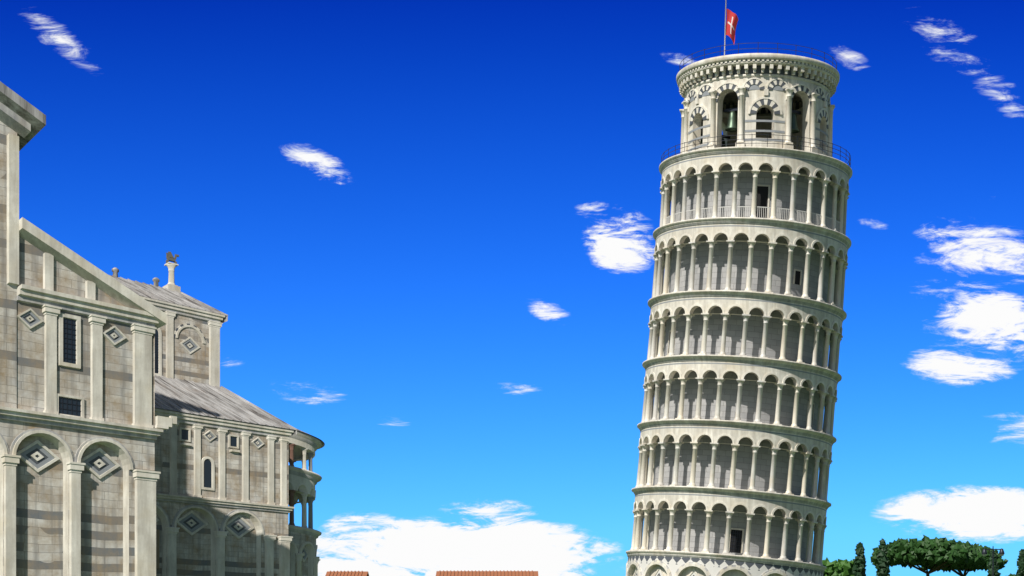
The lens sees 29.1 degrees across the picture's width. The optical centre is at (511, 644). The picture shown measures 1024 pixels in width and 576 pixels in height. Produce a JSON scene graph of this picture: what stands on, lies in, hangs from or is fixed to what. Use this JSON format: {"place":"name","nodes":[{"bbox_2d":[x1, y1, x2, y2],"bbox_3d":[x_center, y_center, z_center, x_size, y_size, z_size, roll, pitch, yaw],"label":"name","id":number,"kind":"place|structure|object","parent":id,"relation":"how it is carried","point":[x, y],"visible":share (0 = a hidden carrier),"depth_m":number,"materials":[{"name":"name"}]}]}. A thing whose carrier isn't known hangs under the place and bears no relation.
{"place":"outdoors","nodes":[
{"label":"outdoors","id":0,"kind":"place"},
{"bbox_2d":[325,570,537,575],"bbox_3d":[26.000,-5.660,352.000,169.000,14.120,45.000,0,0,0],"label":"roofs","id":1,"kind":"structure","parent":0,"point":[454,573],"depth_m":337.35,"materials":[{"name":"tile"}]},
{"bbox_2d":[0,0,1023,575],"label":"sky","id":2,"kind":"structure","parent":0,"point":[422,231],"materials":[{"name":"blue"}]},
{"label":"ground","id":3,"kind":"structure","parent":0,"visible":0},
{"bbox_2d":[0,81,324,575],"bbox_3d":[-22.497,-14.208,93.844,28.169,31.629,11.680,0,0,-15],"label":"cathedral","id":4,"kind":"structure","parent":3,"relation":"on","point":[136,439],"depth_m":89.74,"materials":[{"name":"stone"}]},
{"bbox_2d":[626,0,852,575],"bbox_3d":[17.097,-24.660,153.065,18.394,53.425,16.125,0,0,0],"label":"tower","id":5,"kind":"structure","parent":3,"relation":"on","point":[742,379],"depth_m":147.53,"materials":[{"name":"stone"}]},
{"bbox_2d":[822,535,1023,575],"bbox_3d":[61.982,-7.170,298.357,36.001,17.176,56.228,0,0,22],"label":"trees","id":6,"kind":"object","parent":3,"relation":"on","point":[925,553],"visible":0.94,"depth_m":280.31,"materials":[{"name":"green plant"}]},
{"bbox_2d":[982,546,1004,575],"bbox_3d":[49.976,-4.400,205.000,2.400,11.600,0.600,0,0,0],"label":"street lamp","id":7,"kind":"object","parent":3,"relation":"on","point":[1001,552],"visible":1,"depth_m":204.95,"materials":[{"name":"grey metal"}]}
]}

